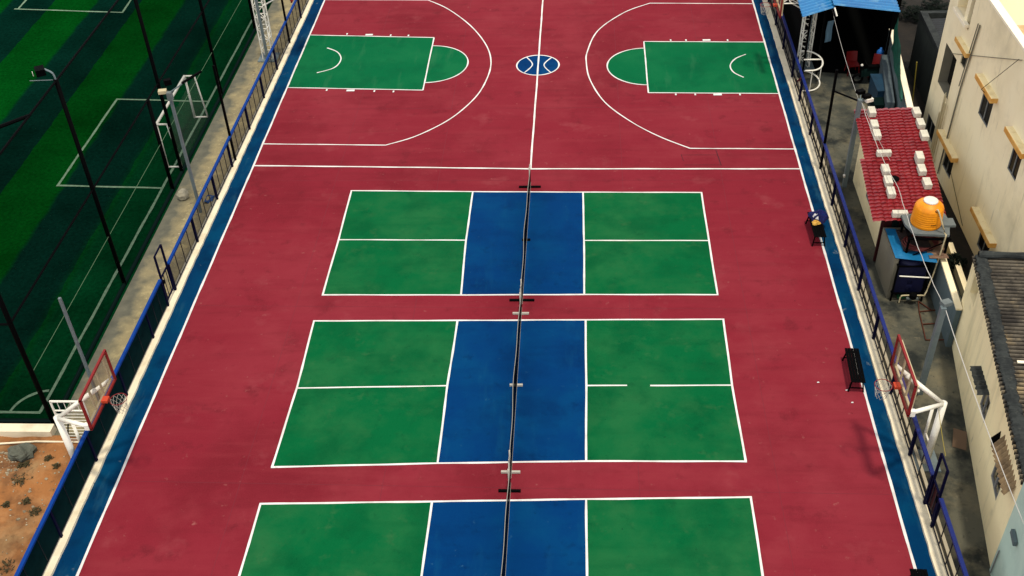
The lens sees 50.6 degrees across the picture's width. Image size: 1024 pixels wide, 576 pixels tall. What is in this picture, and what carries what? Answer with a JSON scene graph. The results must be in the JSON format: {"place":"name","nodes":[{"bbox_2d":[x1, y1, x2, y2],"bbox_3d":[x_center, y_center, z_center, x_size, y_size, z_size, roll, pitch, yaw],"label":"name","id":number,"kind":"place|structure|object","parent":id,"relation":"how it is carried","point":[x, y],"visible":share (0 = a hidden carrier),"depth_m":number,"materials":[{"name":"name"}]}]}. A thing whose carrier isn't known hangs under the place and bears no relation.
{"place":"outdoors","nodes":[
{"label":"outdoors","id":0,"kind":"place"},
{"bbox_2d":[0,435,80,575],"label":"dirt ground","id":1,"kind":"structure","parent":0,"point":[13,531],"depth_m":30.58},
{"bbox_2d":[0,501,9,507],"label":"weed tuft","id":2,"kind":"object","parent":1,"relation":"on","point":[5,504],"visible":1,"depth_m":30.26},
{"bbox_2d":[0,558,14,574],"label":"weed tuft","id":3,"kind":"object","parent":1,"relation":"on","point":[7,565],"visible":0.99,"depth_m":28.61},
{"bbox_2d":[16,462,24,467],"bbox_3d":[-14.200,5.114,31.302,0.234,0.140,0.253,26,47,31],"label":"weed tuft","id":4,"kind":"object","parent":1,"relation":"on","point":[20,464],"visible":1,"depth_m":31.28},
{"bbox_2d":[11,473,32,485],"bbox_3d":[-14.018,5.425,30.839,0.559,0.139,0.578,19,44,25],"label":"weed tuft","id":5,"kind":"object","parent":1,"relation":"on","point":[19,480],"visible":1,"depth_m":30.79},
{"bbox_2d":[7,442,36,462],"bbox_3d":[-14.293,4.815,31.637,0.838,0.612,0.666,0,39,3],"label":"boulder","id":6,"kind":"object","parent":1,"relation":"on","point":[23,452],"visible":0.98,"depth_m":31.47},
{"bbox_2d":[21,496,30,504],"bbox_3d":[-13.569,5.930,30.262,0.303,0.140,0.288,-9,39,-8],"label":"weed tuft","id":7,"kind":"object","parent":1,"relation":"on","point":[26,500],"visible":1,"depth_m":30.24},
{"bbox_2d":[21,460,30,467],"bbox_3d":[-13.993,5.082,31.341,0.344,0.117,0.322,0,39,3],"label":"weed tuft","id":8,"kind":"object","parent":1,"relation":"on","point":[26,463],"visible":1,"depth_m":31.32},
{"bbox_2d":[27,506,41,516],"bbox_3d":[-13.145,6.163,29.856,0.384,0.128,0.368,-27,45,-27],"label":"weed tuft","id":9,"kind":"object","parent":1,"relation":"on","point":[36,512],"visible":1,"depth_m":29.86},
{"bbox_2d":[0,440,78,444],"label":"water pipe","id":10,"kind":"object","parent":1,"relation":"on","point":[19,442],"visible":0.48,"depth_m":31.98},
{"bbox_2d":[44,454,52,461],"bbox_3d":[-13.402,4.915,31.367,0.318,0.130,0.296,0,39,3],"label":"weed tuft","id":11,"kind":"object","parent":1,"relation":"on","point":[49,457],"visible":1,"depth_m":31.35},
{"bbox_2d":[52,463,60,468],"bbox_3d":[-13.094,5.095,31.115,0.301,0.141,0.244,0,39,3],"label":"weed tuft","id":12,"kind":"object","parent":1,"relation":"on","point":[54,465],"visible":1,"depth_m":31.10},
{"bbox_2d":[49,400,89,435],"bbox_3d":[-12.687,3.899,31.477,0.995,1.742,0.045,0,39,3],"label":"metal grille","id":13,"kind":"object","parent":1,"relation":"on","point":[60,401],"visible":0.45,"depth_m":31.14,"materials":[{"name":"white metal"}]},
{"bbox_2d":[53,349,127,457],"bbox_3d":[-11.483,3.828,29.756,2.455,4.030,1.950,0,39,3],"label":"basketball hoop","id":14,"kind":"object","parent":1,"relation":"on","point":[59,419],"visible":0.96,"depth_m":29.14,"materials":[{"name":"white metal"}]},
{"bbox_2d":[0,0,272,418],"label":"turf pitch","id":15,"kind":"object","parent":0,"point":[110,64],"depth_m":45.14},
{"bbox_2d":[0,0,262,413],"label":"turf line markings","id":16,"kind":"object","parent":15,"relation":"on","point":[105,291],"visible":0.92,"depth_m":42.70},
{"bbox_2d":[0,0,270,425],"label":"net fence","id":17,"kind":"object","parent":15,"relation":"on","point":[5,312],"visible":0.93,"depth_m":36.24,"materials":[{"name":"black metal"}]},
{"bbox_2d":[30,65,55,80],"bbox_3d":[-14.175,-6.510,32.820,0.780,0.329,0.475,0,39,3],"label":"floodlight","id":18,"kind":"object","parent":17,"relation":"on","point":[40,70],"visible":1,"depth_m":32.70,"materials":[{"name":"black metal"}]},
{"bbox_2d":[156,75,207,167],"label":"football goal","id":19,"kind":"object","parent":15,"relation":"on","point":[168,102],"visible":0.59,"depth_m":45.27,"materials":[{"name":"white metal"}]},
{"bbox_2d":[55,0,293,436],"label":"sand strip","id":20,"kind":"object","parent":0,"point":[125,318],"visible":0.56,"depth_m":40.58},
{"bbox_2d":[58,297,99,401],"bbox_3d":[-12.750,1.904,32.052,0.075,4.180,0.075,0,39,3],"label":"steel pole","id":21,"kind":"object","parent":20,"relation":"on","point":[67,318],"visible":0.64,"depth_m":31.78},
{"bbox_2d":[158,70,201,200],"bbox_3d":[-11.597,-5.291,39.663,1.604,5.678,0.631,-22,43,-22],"label":"light pole","id":22,"kind":"object","parent":20,"relation":"on","point":[169,94],"visible":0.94,"depth_m":38.41,"materials":[{"name":"grey metal"}]},
{"bbox_2d":[176,188,188,200],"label":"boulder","id":23,"kind":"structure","parent":20,"relation":"on","point":[182,194],"depth_m":41.68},
{"bbox_2d":[251,0,292,61],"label":"basketball hoop","id":24,"kind":"object","parent":20,"relation":"on","point":[264,54],"visible":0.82,"depth_m":49.71,"materials":[{"name":"white metal"}]},
{"bbox_2d":[79,0,913,575],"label":"court slab","id":25,"kind":"structure","parent":0,"point":[165,514],"depth_m":36.53,"materials":[{"name":"paint"}]},
{"bbox_2d":[53,0,323,575],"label":"border","id":26,"kind":"object","parent":25,"relation":"on","point":[71,558],"visible":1,"depth_m":35.34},
{"bbox_2d":[76,0,916,575],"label":"court line markings","id":27,"kind":"object","parent":25,"relation":"on","point":[518,294],"visible":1,"depth_m":35.70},
{"bbox_2d":[241,191,760,575],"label":"court green paint","id":28,"kind":"object","parent":25,"relation":"on","point":[638,417],"visible":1,"depth_m":32.91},
{"bbox_2d":[423,55,585,575],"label":"court blue paint","id":29,"kind":"object","parent":25,"relation":"on","point":[546,538],"visible":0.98,"depth_m":33.01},
{"bbox_2d":[498,463,520,575],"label":"court net","id":30,"kind":"object","parent":25,"relation":"on","point":[509,490],"visible":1,"depth_m":28.58,"materials":[{"name":"black"}]},
{"bbox_2d":[501,289,528,475],"bbox_3d":[0.108,2.700,32.839,0.560,0.930,7.420,0,39,3],"label":"court net","id":31,"kind":"object","parent":25,"relation":"on","point":[515,385],"visible":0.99,"depth_m":32.56,"materials":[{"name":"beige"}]},
{"bbox_2d":[509,164,540,303],"bbox_3d":[0.491,-2.046,38.666,0.890,0.930,7.350,0,39,3],"label":"court net","id":32,"kind":"object","parent":25,"relation":"on","point":[525,239],"visible":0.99,"depth_m":38.45,"materials":[{"name":"black"}]},
{"bbox_2d":[288,35,777,92],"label":"key green paint","id":33,"kind":"object","parent":25,"relation":"on","point":[368,62],"visible":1,"depth_m":49.35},
{"bbox_2d":[805,212,826,246],"bbox_3d":[10.782,-2.072,38.461,0.480,0.468,1.500,0,39,3],"label":"bench","id":34,"kind":"object","parent":25,"relation":"on","point":[818,230],"visible":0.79,"depth_m":38.02,"materials":[{"name":"black metal"}]},
{"bbox_2d":[812,220,820,224],"bbox_3d":[10.749,-2.342,38.277,0.321,0.130,0.237,-11,40,-10],"label":"towel","id":35,"kind":"object","parent":34,"relation":"on","point":[815,222],"visible":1,"depth_m":38.24,"materials":[{"name":"yellow fabric"}]},
{"bbox_2d":[808,210,828,223],"bbox_3d":[10.918,-2.606,38.499,0.727,0.286,0.711,0,39,3],"label":"sports bag","id":36,"kind":"object","parent":34,"relation":"on","point":[822,217],"visible":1,"depth_m":38.45,"materials":[{"name":"blue fabric"}]},
{"bbox_2d":[753,0,935,575],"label":"border","id":37,"kind":"object","parent":25,"relation":"on","point":[913,528],"visible":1,"depth_m":34.48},
{"bbox_2d":[842,348,865,391],"bbox_3d":[10.357,2.500,32.850,0.480,0.468,1.500,2,39,6],"label":"bench","id":38,"kind":"object","parent":25,"relation":"on","point":[856,373],"visible":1,"depth_m":32.62,"materials":[{"name":"black metal"}]},
{"bbox_2d":[909,569,927,575],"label":"bench","id":39,"kind":"object","parent":25,"relation":"on","point":[918,572],"visible":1,"depth_m":26.88,"materials":[{"name":"black metal"}]},
{"bbox_2d":[798,59,990,575],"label":"yard floor","id":40,"kind":"structure","parent":0,"point":[959,496],"depth_m":33.82,"materials":[{"name":"concrete"}]},
{"bbox_2d":[760,0,817,69],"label":"basketball hoop","id":41,"kind":"object","parent":40,"relation":"on","point":[809,65],"visible":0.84,"depth_m":47.12,"materials":[{"name":"white metal"}]},
{"bbox_2d":[799,50,823,91],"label":"guard rail","id":42,"kind":"object","parent":40,"relation":"on","point":[820,68],"visible":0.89,"depth_m":46.66,"materials":[{"name":"white metal"}]},
{"bbox_2d":[779,0,901,74],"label":"open shed","id":43,"kind":"structure","parent":40,"relation":"on","point":[864,28],"depth_m":49.18,"materials":[{"name":"blue metal"}]},
{"bbox_2d":[824,20,833,42],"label":"hanging cloth","id":44,"kind":"object","parent":43,"relation":"hanging from","point":[828,35],"visible":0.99,"depth_m":47.16,"materials":[{"name":"blue"}]},
{"bbox_2d":[844,51,859,75],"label":"plastic chair","id":45,"kind":"object","parent":43,"relation":"on","point":[851,59],"visible":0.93,"depth_m":47.45,"materials":[{"name":"red"}]},
{"bbox_2d":[867,53,882,77],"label":"plastic chair","id":46,"kind":"object","parent":43,"relation":"on","point":[876,58],"visible":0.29,"depth_m":47.21,"materials":[{"name":"red"}]},
{"bbox_2d":[872,47,883,61],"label":"water jug","id":47,"kind":"object","parent":43,"relation":"on","point":[880,51],"visible":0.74,"depth_m":47.30,"materials":[{"name":"blue"}]},
{"bbox_2d":[842,88,873,187],"bbox_3d":[12.538,-5.410,39.705,0.635,3.980,0.475,-15,41,-14],"label":"light pole","id":48,"kind":"object","parent":40,"relation":"on","point":[867,97],"visible":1,"depth_m":39.30,"materials":[{"name":"black metal"}]},
{"bbox_2d":[834,91,857,100],"bbox_3d":[12.068,-6.931,39.137,0.050,0.200,1.270,-22,43,-23],"label":"tie strut","id":49,"kind":"object","parent":48,"relation":"attached to","point":[842,94],"visible":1,"depth_m":39.12,"materials":[{"name":"black metal"}]},
{"bbox_2d":[851,58,879,83],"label":"scooter","id":50,"kind":"object","parent":40,"relation":"on","point":[871,69],"visible":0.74,"depth_m":46.52,"materials":[{"name":"black"}]},
{"bbox_2d":[868,74,884,102],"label":"steel cabinet","id":51,"kind":"object","parent":40,"relation":"on","point":[876,88],"visible":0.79,"depth_m":44.95,"materials":[{"name":"metal"}]},
{"bbox_2d":[870,97,884,108],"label":"crate","id":52,"kind":"object","parent":40,"relation":"on","point":[878,102],"visible":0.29,"depth_m":44.09,"materials":[{"name":"green"}]},
{"bbox_2d":[879,55,894,108],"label":"block wall","id":53,"kind":"structure","parent":40,"relation":"on","point":[885,71],"depth_m":44.62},
{"bbox_2d":[884,30,912,107],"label":"compound wall","id":54,"kind":"structure","parent":40,"relation":"on","point":[906,102],"depth_m":43.68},
{"bbox_2d":[891,20,902,101],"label":"tarp sheet","id":55,"kind":"object","parent":54,"relation":"attached to","point":[896,48],"visible":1,"depth_m":43.61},
{"bbox_2d":[853,107,945,260],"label":"tiled house","id":56,"kind":"structure","parent":40,"relation":"on","point":[900,138],"depth_m":37.34,"materials":[{"name":"red tile"}]},
{"bbox_2d":[867,106,876,116],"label":"concrete block","id":57,"kind":"object","parent":56,"relation":"on","point":[871,111],"depth_m":38.94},
{"bbox_2d":[870,120,878,129],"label":"concrete block","id":58,"kind":"object","parent":56,"relation":"on","point":[875,124],"depth_m":38.41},
{"bbox_2d":[872,129,881,139],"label":"concrete block","id":59,"kind":"object","parent":56,"relation":"on","point":[877,132],"depth_m":38.01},
{"bbox_2d":[876,149,891,156],"bbox_3d":[12.820,-4.648,37.382,0.482,0.190,0.176,0,39,3],"label":"concrete block","id":60,"kind":"object","parent":56,"relation":"on","point":[887,151],"depth_m":37.33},
{"bbox_2d":[880,164,890,175],"bbox_3d":[12.664,-4.007,36.764,0.247,0.216,0.404,0,39,3],"label":"concrete block","id":61,"kind":"object","parent":56,"relation":"on","point":[884,169],"depth_m":36.68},
{"bbox_2d":[883,175,892,186],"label":"concrete block","id":62,"kind":"object","parent":56,"relation":"on","point":[887,180],"depth_m":36.25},
{"bbox_2d":[886,186,895,198],"bbox_3d":[12.567,-3.165,35.945,0.248,0.217,0.405,0,39,3],"label":"concrete block","id":63,"kind":"object","parent":56,"relation":"on","point":[891,192],"depth_m":35.86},
{"bbox_2d":[891,175,899,181],"bbox_3d":[12.889,-3.703,36.495,0.320,0.090,0.320,0,39,3],"label":"roof cap","id":64,"kind":"object","parent":56,"relation":"on","point":[896,178],"visible":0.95,"depth_m":36.42,"materials":[{"name":"black"}]},
{"bbox_2d":[891,210,907,217],"bbox_3d":[12.594,-2.409,35.204,0.481,0.190,0.174,0,39,3],"label":"concrete block","id":65,"kind":"object","parent":56,"relation":"on","point":[896,213],"depth_m":35.15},
{"bbox_2d":[911,107,921,117],"bbox_3d":[14.511,-6.305,38.904,0.246,0.216,0.404,0,39,3],"label":"concrete block","id":66,"kind":"object","parent":56,"relation":"on","point":[916,112],"depth_m":38.81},
{"bbox_2d":[914,151,924,164],"bbox_3d":[13.923,-4.446,37.057,0.248,0.306,0.405,0,39,3],"label":"concrete block","id":67,"kind":"object","parent":56,"relation":"on","point":[919,157],"depth_m":36.96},
{"bbox_2d":[915,118,925,128],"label":"concrete block","id":68,"kind":"object","parent":56,"relation":"on","point":[920,123],"depth_m":38.34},
{"bbox_2d":[916,164,926,175],"bbox_3d":[13.862,-4.001,36.687,0.242,0.216,0.401,0,39,3],"label":"concrete block","id":69,"kind":"object","parent":56,"relation":"on","point":[921,170],"depth_m":36.60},
{"bbox_2d":[919,130,928,140],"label":"concrete block","id":70,"kind":"object","parent":56,"relation":"on","point":[924,135],"depth_m":37.88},
{"bbox_2d":[921,177,932,188],"bbox_3d":[13.853,-3.497,36.194,0.247,0.216,0.404,0,39,3],"label":"concrete block","id":71,"kind":"object","parent":56,"relation":"on","point":[926,182],"depth_m":36.09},
{"bbox_2d":[896,294,908,298],"bbox_3d":[12.982,0.189,35.812,0.600,0.093,0.500,0,39,3],"label":"pipe","id":72,"kind":"object","parent":40,"relation":"on","point":[899,295],"visible":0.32,"depth_m":35.71,"materials":[{"name":"beige"}]},
{"bbox_2d":[889,259,930,300],"bbox_3d":[12.926,-0.488,35.535,1.030,1.520,1.030,0,39,3],"label":"tarpaulin","id":73,"kind":"object","parent":40,"relation":"on","point":[905,285],"visible":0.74,"depth_m":35.09,"materials":[{"name":"fabric"}]},
{"bbox_2d":[899,275,928,277],"bbox_3d":[12.954,-0.356,34.911,0.952,0.098,0.044,0,39,4],"label":"cross pipe","id":74,"kind":"object","parent":73,"relation":"attached to","point":[913,276],"visible":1,"depth_m":34.90,"materials":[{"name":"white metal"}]},
{"bbox_2d":[874,334,946,472],"bbox_3d":[10.649,3.391,28.976,2.265,4.030,1.940,0,39,3],"label":"basketball hoop","id":75,"kind":"object","parent":40,"relation":"on","point":[941,405],"visible":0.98,"depth_m":28.50,"materials":[{"name":"white metal"}]},
{"bbox_2d":[938,408,945,455],"bbox_3d":[11.188,3.668,28.229,0.014,0.215,1.714,4,40,9],"label":"cord","id":76,"kind":"object","parent":75,"relation":"hanging from","point":[941,432],"visible":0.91,"depth_m":28.16,"materials":[{"name":"yellow"}]},
{"bbox_2d":[875,227,948,297],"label":"pump shed","id":77,"kind":"structure","parent":40,"relation":"on","point":[891,251],"depth_m":35.36,"materials":[{"name":"blue paint"}]},
{"bbox_2d":[902,234,938,251],"bbox_3d":[13.187,-1.490,35.027,1.157,0.134,0.890,0,39,3],"label":"hose coil","id":78,"kind":"object","parent":77,"relation":"on","point":[915,248],"visible":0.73,"depth_m":34.86,"materials":[{"name":"red"}]},
{"bbox_2d":[900,213,955,255],"bbox_3d":[13.395,-1.111,35.434,1.530,2.580,1.210,0,39,3],"label":"tank stand","id":79,"kind":"object","parent":77,"relation":"on","point":[948,223],"visible":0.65,"depth_m":34.47,"materials":[{"name":"black metal"}]},
{"bbox_2d":[910,196,943,230],"bbox_3d":[13.231,-2.447,34.450,0.956,0.905,0.960,0,39,3],"label":"water tank","id":80,"kind":"object","parent":79,"relation":"on","point":[925,216],"visible":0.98,"depth_m":34.20,"materials":[{"name":"orange plastic"}]},
{"bbox_2d":[898,209,946,303],"bbox_3d":[13.178,-0.887,34.623,1.118,3.275,0.543,-29,46,-29],"label":"tank pipe","id":81,"kind":"object","parent":80,"relation":"attached to","point":[937,260],"visible":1,"depth_m":34.77,"materials":[{"name":"beige plastic"}]},
{"bbox_2d":[906,292,918,299],"bbox_3d":[13.054,0.267,35.329,0.380,0.240,0.234,0,39,3],"label":"water pump","id":82,"kind":"object","parent":81,"relation":"attached to","point":[912,295],"visible":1,"depth_m":35.27,"materials":[{"name":"black"}]},
{"bbox_2d":[918,301,943,340],"bbox_3d":[13.447,1.052,34.765,0.675,0.030,1.938,4,39,8],"label":"rusty trestle","id":83,"kind":"object","parent":40,"relation":"on","point":[922,324],"visible":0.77,"depth_m":34.85,"materials":[{"name":"brown metal"}]},
{"bbox_2d":[917,298,952,394],"bbox_3d":[12.104,1.768,31.287,0.532,3.470,0.290,-21,42,-21],"label":"light pole","id":84,"kind":"object","parent":40,"relation":"on","point":[945,303],"visible":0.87,"depth_m":30.94,"materials":[{"name":"grey metal"}]},
{"bbox_2d":[862,104,940,298],"bbox_3d":[12.426,-2.869,34.526,0.335,0.715,10.915,0,39,3],"label":"cable","id":85,"kind":"object","parent":84,"relation":"hanging from","point":[901,199],"visible":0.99,"depth_m":34.86,"materials":[{"name":"grey plastic"}]},
{"bbox_2d":[946,311,1023,523],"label":"cable","id":86,"kind":"object","parent":84,"relation":"hanging from","point":[983,418],"visible":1,"depth_m":27.23,"materials":[{"name":"grey plastic"}]},
{"bbox_2d":[927,258,962,346],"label":"compound wall","id":87,"kind":"structure","parent":40,"relation":"on","point":[943,283],"depth_m":34.09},
{"bbox_2d":[952,428,966,449],"bbox_3d":[12.669,4.277,30.671,0.375,0.230,0.578,9,40,14],"label":"cardboard","id":88,"kind":"object","parent":40,"relation":"on","point":[959,439],"visible":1,"depth_m":30.67,"materials":[{"name":"brown"}]},
{"bbox_2d":[898,0,973,291],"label":"lane floor","id":89,"kind":"structure","parent":0,"point":[907,29],"depth_m":46.19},
{"bbox_2d":[898,4,926,22],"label":"weed tuft","id":90,"kind":"object","parent":89,"relation":"on","point":[911,10],"visible":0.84,"depth_m":51.29,"materials":[{"name":"green plant"}]},
{"bbox_2d":[912,62,916,102],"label":"bamboo pole","id":91,"kind":"object","parent":89,"relation":"on","point":[914,82],"visible":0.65,"depth_m":44.10,"materials":[{"name":"yellow"}]},
{"bbox_2d":[921,0,948,10],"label":"weed tuft","id":92,"kind":"object","parent":89,"relation":"on","point":[941,6],"visible":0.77,"depth_m":51.85,"materials":[{"name":"green plant"}]},
{"bbox_2d":[946,242,966,296],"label":"lane kerb","id":93,"kind":"structure","parent":89,"relation":"on","point":[960,278],"depth_m":36.22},
{"bbox_2d":[946,251,967,271],"bbox_3d":[15.041,-0.944,36.699,0.863,0.598,0.878,0,39,3],"label":"weed tuft","id":94,"kind":"object","parent":89,"relation":"on","point":[957,257],"visible":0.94,"depth_m":36.60,"materials":[{"name":"green plant"}]},
{"label":"ground","id":95,"kind":"structure","parent":0,"visible":0},
{"bbox_2d":[0,423,56,437],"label":"retaining wall","id":96,"kind":"structure","parent":95,"relation":"on","point":[16,430],"depth_m":32.19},
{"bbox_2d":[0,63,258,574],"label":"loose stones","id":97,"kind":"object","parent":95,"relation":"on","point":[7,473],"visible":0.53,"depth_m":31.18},
{"bbox_2d":[43,0,313,575],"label":"kerb wall","id":98,"kind":"structure","parent":95,"relation":"on","point":[62,543],"depth_m":35.72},
{"bbox_2d":[14,0,308,575],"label":"court fence","id":99,"kind":"object","parent":98,"relation":"on","point":[47,536],"visible":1,"depth_m":34.98,"materials":[{"name":"metal"}]},
{"bbox_2d":[153,244,174,300],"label":"court gate","id":100,"kind":"structure","parent":99,"relation":"attached to","point":[166,267],"depth_m":36.37,"materials":[{"name":"metal"}]},
{"bbox_2d":[762,0,946,575],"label":"kerb wall","id":101,"kind":"structure","parent":95,"relation":"on","point":[925,522],"depth_m":34.35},
{"bbox_2d":[767,0,968,575],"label":"court fence","id":102,"kind":"object","parent":101,"relation":"on","point":[947,541],"visible":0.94,"depth_m":34.49,"materials":[{"name":"metal"}]},
{"bbox_2d":[925,453,948,519],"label":"court gate","id":103,"kind":"structure","parent":102,"relation":"attached to","point":[934,494],"depth_m":28.11,"materials":[{"name":"metal"}]},
{"bbox_2d":[909,10,947,106],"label":"dark house","id":104,"kind":"structure","parent":95,"relation":"on","point":[928,37],"depth_m":45.63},
{"bbox_2d":[923,0,1023,255],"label":"apartment building","id":105,"kind":"structure","parent":95,"relation":"on","point":[975,132],"depth_m":36.60,"materials":[{"name":"paint"}]},
{"bbox_2d":[925,114,934,141],"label":"window","id":106,"kind":"structure","parent":105,"relation":"in","point":[930,127],"depth_m":42.07,"materials":[{"name":"black glass"}]},
{"bbox_2d":[942,152,952,178],"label":"window","id":107,"kind":"structure","parent":105,"relation":"in","point":[945,164],"depth_m":40.15,"materials":[{"name":"black glass"}]},
{"bbox_2d":[947,55,956,85],"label":"window","id":108,"kind":"structure","parent":105,"relation":"in","point":[954,60],"depth_m":40.61,"materials":[{"name":"black glass"}]},
{"bbox_2d":[946,154,962,225],"bbox_3d":[15.999,-3.966,39.418,0.018,1.418,3.906,0,39,3],"label":"cable","id":109,"kind":"object","parent":105,"relation":"attached to","point":[954,190],"visible":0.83,"depth_m":39.11,"materials":[{"name":"black metal"}]},
{"bbox_2d":[961,56,966,66],"label":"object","id":110,"kind":"structure","parent":105,"relation":"in","point":[963,61],"depth_m":38.49,"materials":[{"name":"black glass"}]},
{"bbox_2d":[977,232,989,250],"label":"window","id":111,"kind":"structure","parent":105,"relation":"in","point":[981,244],"depth_m":36.79,"materials":[{"name":"black glass"}]},
{"bbox_2d":[978,93,993,127],"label":"window","id":112,"kind":"structure","parent":105,"relation":"in","point":[985,109],"depth_m":36.42,"materials":[{"name":"black glass"}]},
{"bbox_2d":[951,53,1021,60],"bbox_3d":[15.822,-7.762,36.364,0.022,2.771,5.870,0,39,3],"label":"cable","id":113,"kind":"object","parent":105,"relation":"attached to","point":[986,56],"visible":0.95,"depth_m":35.76,"materials":[{"name":"grey paint"}]},
{"bbox_2d":[981,59,1018,92],"bbox_3d":[15.539,-6.698,34.673,0.365,2.163,1.566,0,39,3],"label":"cable","id":114,"kind":"object","parent":105,"relation":"attached to","point":[998,75],"visible":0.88,"depth_m":34.58,"materials":[{"name":"black metal"}]},
{"bbox_2d":[1007,148,1021,180],"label":"window","id":115,"kind":"structure","parent":105,"relation":"in","point":[1014,162],"depth_m":34.02,"materials":[{"name":"black glass"}]},
{"bbox_2d":[952,251,1023,566],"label":"old house","id":116,"kind":"structure","parent":95,"relation":"on","point":[989,334],"depth_m":29.44,"materials":[{"name":"beige"}]},
{"bbox_2d":[980,384,989,422],"bbox_3d":[12.915,3.141,29.395,0.272,0.780,0.766,0,39,3],"label":"window","id":117,"kind":"structure","parent":116,"relation":"in","point":[987,403],"depth_m":29.55,"materials":[{"name":"grey glass"}]},
{"bbox_2d":[991,463,1000,499],"bbox_3d":[12.424,4.865,27.633,0.248,0.760,0.869,0,39,3],"label":"window","id":118,"kind":"structure","parent":116,"relation":"in","point":[994,482],"depth_m":27.82,"materials":[{"name":"grey glass"}]},
{"bbox_2d":[989,482,1023,575],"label":"mint house","id":119,"kind":"structure","parent":95,"relation":"on","point":[1008,559],"depth_m":25.66,"materials":[{"name":"teal"}]}
]}

